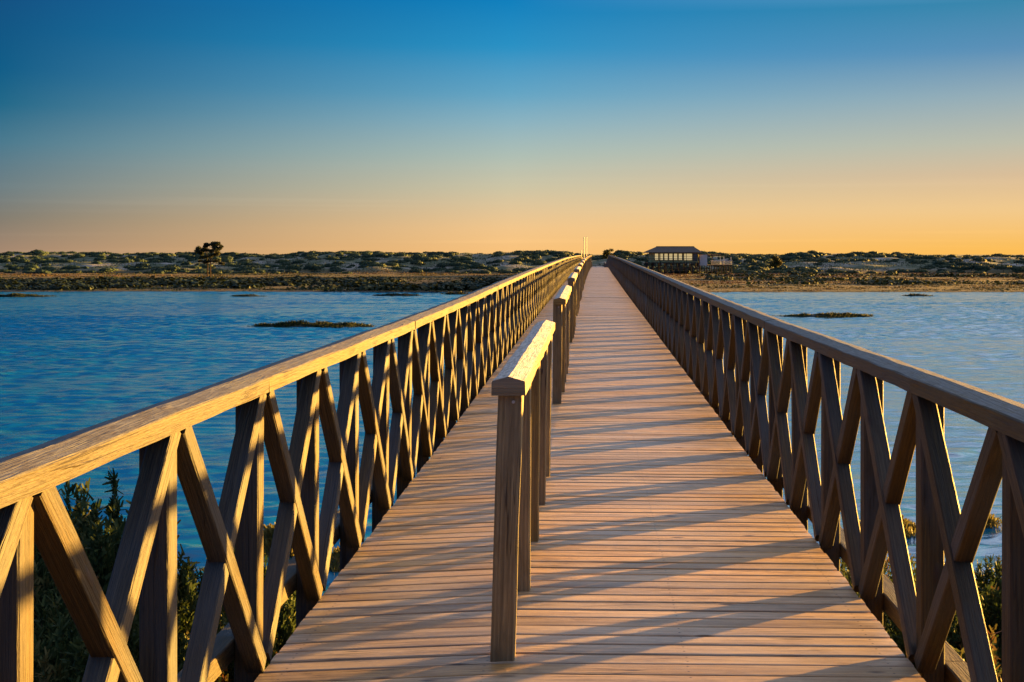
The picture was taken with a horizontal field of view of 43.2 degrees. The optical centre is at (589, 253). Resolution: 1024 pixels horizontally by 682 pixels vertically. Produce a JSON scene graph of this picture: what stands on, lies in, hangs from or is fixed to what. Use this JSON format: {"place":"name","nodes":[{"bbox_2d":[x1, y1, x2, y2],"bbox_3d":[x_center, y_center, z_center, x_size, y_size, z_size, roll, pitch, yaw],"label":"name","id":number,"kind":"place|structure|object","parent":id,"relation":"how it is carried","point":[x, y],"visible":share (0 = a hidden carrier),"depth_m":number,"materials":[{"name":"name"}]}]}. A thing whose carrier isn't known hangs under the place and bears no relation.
{"place":"outdoors","nodes":[
{"label":"outdoors","id":0,"kind":"place"},
{"bbox_2d":[0,291,1023,595],"bbox_3d":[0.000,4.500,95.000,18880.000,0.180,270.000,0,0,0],"label":"water","id":1,"kind":"structure","parent":0,"point":[72,361],"depth_m":58.96,"materials":[{"name":"blue liquid"}]},
{"bbox_2d":[0,292,56,296],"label":"grassy islet","id":2,"kind":"object","parent":1,"relation":"in","point":[17,294],"visible":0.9,"depth_m":135.38,"materials":[{"name":"green plant"}]},
{"bbox_2d":[232,294,266,296],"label":"grassy islet","id":3,"kind":"object","parent":1,"relation":"in","point":[244,295],"visible":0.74,"depth_m":136.63,"materials":[{"name":"green plant"}]},
{"bbox_2d":[234,523,293,556],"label":"marsh tuft","id":4,"kind":"object","parent":1,"relation":"in","point":[268,535],"visible":0.13,"depth_m":19.43,"materials":[{"name":"green plant"}]},
{"bbox_2d":[248,320,374,327],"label":"grassy islet","id":5,"kind":"object","parent":1,"relation":"in","point":[298,323],"visible":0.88,"depth_m":79.78,"materials":[{"name":"green plant"}]},
{"bbox_2d":[289,542,339,573],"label":"marsh tuft","id":6,"kind":"object","parent":1,"relation":"in","point":[334,565],"visible":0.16,"depth_m":18.36,"materials":[{"name":"green plant"}]},
{"bbox_2d":[371,293,418,295],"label":"grassy islet","id":7,"kind":"object","parent":1,"relation":"in","point":[397,294],"visible":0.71,"depth_m":138.41,"materials":[{"name":"green plant"}]},
{"bbox_2d":[440,291,467,293],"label":"grassy islet","id":8,"kind":"object","parent":1,"relation":"in","point":[459,292],"visible":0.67,"depth_m":143.59,"materials":[{"name":"green plant"}]},
{"bbox_2d":[774,312,872,317],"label":"grassy islet","id":9,"kind":"object","parent":1,"relation":"in","point":[834,315],"visible":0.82,"depth_m":92.08,"materials":[{"name":"green plant"}]},
{"bbox_2d":[859,514,915,537],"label":"marsh tuft","id":10,"kind":"object","parent":1,"relation":"in","point":[909,528],"visible":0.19,"depth_m":20.77,"materials":[{"name":"green plant"}]},
{"bbox_2d":[900,293,932,295],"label":"grassy islet","id":11,"kind":"object","parent":1,"relation":"in","point":[914,294],"visible":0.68,"depth_m":137.56,"materials":[{"name":"green plant"}]},
{"bbox_2d":[985,512,1001,528],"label":"marsh tuft","id":12,"kind":"object","parent":1,"relation":"in","point":[991,522],"visible":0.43,"depth_m":21.27,"materials":[{"name":"green plant"}]},
{"bbox_2d":[0,252,1023,292],"bbox_3d":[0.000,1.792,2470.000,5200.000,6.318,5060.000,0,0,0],"label":"ground","id":13,"kind":"structure","parent":0,"point":[1007,260],"depth_m":274.05,"materials":[{"name":"brown soil"}]},
{"bbox_2d":[34,467,199,604],"bbox_3d":[-3.354,2.525,8.579,1.806,2.199,1.775,0,0,-23],"label":"shrub","id":14,"kind":"object","parent":13,"relation":"on","point":[80,517],"visible":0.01,"depth_m":8.57,"materials":[{"name":"green plant"}]},
{"bbox_2d":[33,583,218,679],"bbox_3d":[-2.768,2.584,7.171,1.535,1.489,1.597,0,0,-36],"label":"shrub","id":15,"kind":"object","parent":13,"relation":"on","point":[47,614],"visible":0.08,"depth_m":7.17,"materials":[{"name":"green plant"}]},
{"bbox_2d":[33,577,220,681],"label":"shrub","id":16,"kind":"object","parent":13,"relation":"on","point":[60,664],"visible":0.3,"depth_m":6.08,"materials":[{"name":"green plant"}]},
{"bbox_2d":[33,499,224,650],"bbox_3d":[-2.981,2.510,7.895,1.600,1.983,1.629,0,0,-19],"label":"shrub","id":17,"kind":"object","parent":13,"relation":"on","point":[100,546],"visible":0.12,"depth_m":7.82,"materials":[{"name":"green plant"}]},
{"bbox_2d":[194,241,224,276],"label":"pine tree","id":18,"kind":"object","parent":13,"relation":"on","point":[217,247],"visible":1,"depth_m":227.70,"materials":[{"name":"green plant"}]},
{"bbox_2d":[186,612,289,681],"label":"shrub","id":19,"kind":"object","parent":13,"relation":"on","point":[226,673],"visible":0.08,"depth_m":7.41,"materials":[{"name":"green plant"}]},
{"bbox_2d":[189,548,295,623],"bbox_3d":[-2.895,3.229,10.583,1.455,1.803,1.481,0,0,41],"label":"shrub","id":20,"kind":"object","parent":13,"relation":"on","point":[198,586],"visible":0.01,"depth_m":10.55,"materials":[{"name":"green plant"}]},
{"bbox_2d":[216,591,295,672],"bbox_3d":[-2.166,2.940,8.606,1.535,1.489,1.597,0,0,13],"label":"shrub","id":21,"kind":"object","parent":13,"relation":"on","point":[289,623],"visible":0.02,"depth_m":8.46,"materials":[{"name":"green plant"}]},
{"bbox_2d":[0,249,1023,273],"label":"dune scrub","id":22,"kind":"object","parent":13,"relation":"on","point":[464,262],"visible":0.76,"depth_m":296.69,"materials":[{"name":"green plant"}]},
{"bbox_2d":[0,267,1023,291],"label":"marsh vegetation","id":23,"kind":"object","parent":13,"relation":"on","point":[358,283],"visible":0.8,"depth_m":184.22,"materials":[{"name":"green plant"}]},
{"bbox_2d":[254,266,925,681],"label":"footbridge","id":24,"kind":"object","parent":13,"relation":"on","point":[676,542],"visible":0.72,"depth_m":6.22,"materials":[{"name":"brown wood"}]},
{"bbox_2d":[0,255,583,681],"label":"timber railing","id":25,"kind":"object","parent":24,"relation":"attached to","point":[480,332],"visible":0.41,"depth_m":4.71,"materials":[{"name":"brown wood"}]},
{"bbox_2d":[490,320,554,661],"bbox_3d":[-0.301,0.990,6.775,0.135,1.082,4.110,0,0,0],"label":"handrail","id":26,"kind":"object","parent":24,"relation":"on","point":[521,385],"visible":0.98,"depth_m":4.76,"materials":[{"name":"brown wood"}]},
{"bbox_2d":[552,285,571,403],"bbox_3d":[-0.302,0.960,14.775,0.137,1.103,4.110,0,0,0],"label":"handrail","id":27,"kind":"object","parent":24,"relation":"on","point":[561,317],"visible":0.98,"depth_m":12.74,"materials":[{"name":"brown wood"}]},
{"bbox_2d":[567,272,577,342],"bbox_3d":[-0.300,0.905,22.775,0.137,1.107,4.110,0,0,0],"label":"handrail","id":28,"kind":"object","parent":24,"relation":"on","point":[572,279],"visible":0.82,"depth_m":20.77,"materials":[{"name":"brown wood"}]},
{"bbox_2d":[574,266,580,315],"bbox_3d":[-0.290,0.863,30.775,0.138,1.099,4.110,0,0,0],"label":"handrail","id":29,"kind":"object","parent":24,"relation":"on","point":[577,269],"visible":0.69,"depth_m":29.73,"materials":[{"name":"brown wood"}]},
{"bbox_2d":[578,263,582,300],"bbox_3d":[-0.278,0.825,38.775,0.142,1.098,4.110,0,0,0],"label":"handrail","id":30,"kind":"object","parent":24,"relation":"on","point":[580,264],"visible":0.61,"depth_m":36.75,"materials":[{"name":"brown wood"}]},
{"bbox_2d":[581,260,584,290],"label":"handrail","id":31,"kind":"object","parent":24,"relation":"on","point":[583,261],"visible":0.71,"depth_m":45.73,"materials":[{"name":"brown wood"}]},
{"bbox_2d":[583,258,585,284],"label":"handrail","id":32,"kind":"object","parent":24,"relation":"on","point":[584,270],"visible":0.59,"depth_m":53.73,"materials":[{"name":"brown wood"}]},
{"bbox_2d":[604,255,1023,681],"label":"timber railing","id":33,"kind":"object","parent":24,"relation":"attached to","point":[699,332],"visible":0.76,"depth_m":5.66,"materials":[{"name":"brown wood"}]},
{"bbox_2d":[601,249,615,258],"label":"dune bush","id":34,"kind":"object","parent":13,"relation":"on","point":[606,253],"visible":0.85,"depth_m":295.69,"materials":[{"name":"green plant"}]},
{"bbox_2d":[643,246,706,273],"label":"stilt house","id":35,"kind":"structure","parent":13,"relation":"on","point":[659,255],"depth_m":258.64,"materials":[{"name":"wood"}]},
{"bbox_2d":[684,253,691,260],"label":"window","id":36,"kind":"structure","parent":35,"relation":"in","point":[689,255],"depth_m":258.63,"materials":[{"name":"yellow glass"}]},
{"bbox_2d":[700,254,731,273],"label":"terrace","id":37,"kind":"structure","parent":13,"relation":"on","point":[719,262],"depth_m":259.72,"materials":[{"name":"brown paint"}]},
{"bbox_2d":[770,256,782,267],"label":"dune bush","id":38,"kind":"object","parent":13,"relation":"on","point":[776,261],"visible":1,"depth_m":281.50,"materials":[{"name":"green plant"}]},
{"bbox_2d":[840,556,915,631],"bbox_3d":[2.496,3.208,11.771,1.388,1.317,1.387,0,0,-19],"label":"shrub","id":39,"kind":"object","parent":13,"relation":"on","point":[886,562],"visible":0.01,"depth_m":11.65,"materials":[{"name":"green plant"}]},
{"bbox_2d":[840,553,982,644],"bbox_3d":[2.205,2.588,9.230,1.446,1.372,1.445,0,0,-17],"label":"shrub","id":40,"kind":"object","parent":13,"relation":"on","point":[887,625],"visible":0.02,"depth_m":9.15,"materials":[{"name":"green plant"}]},
{"bbox_2d":[884,613,1001,679],"bbox_3d":[2.018,2.622,7.579,1.278,1.191,1.228,0,0,-18],"label":"shrub","id":41,"kind":"object","parent":13,"relation":"on","point":[954,638],"visible":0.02,"depth_m":7.64,"materials":[{"name":"green plant"}]},
{"bbox_2d":[949,581,1001,659],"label":"shrub","id":42,"kind":"object","parent":13,"relation":"on","point":[992,610],"visible":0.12,"depth_m":8.15,"materials":[{"name":"green plant"}]},
{"bbox_2d":[950,624,1001,681],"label":"shrub","id":43,"kind":"object","parent":13,"relation":"on","point":[998,671],"visible":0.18,"depth_m":6.51,"materials":[{"name":"green plant"}]},
{"bbox_2d":[974,554,1001,609],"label":"shrub","id":44,"kind":"object","parent":13,"relation":"on","point":[994,577],"visible":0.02,"depth_m":10.48,"materials":[{"name":"green plant"}]},
{"bbox_2d":[0,0,1023,254],"label":"sky","id":45,"kind":"structure","parent":0,"point":[780,127],"materials":[{"name":"blue"}]}
]}

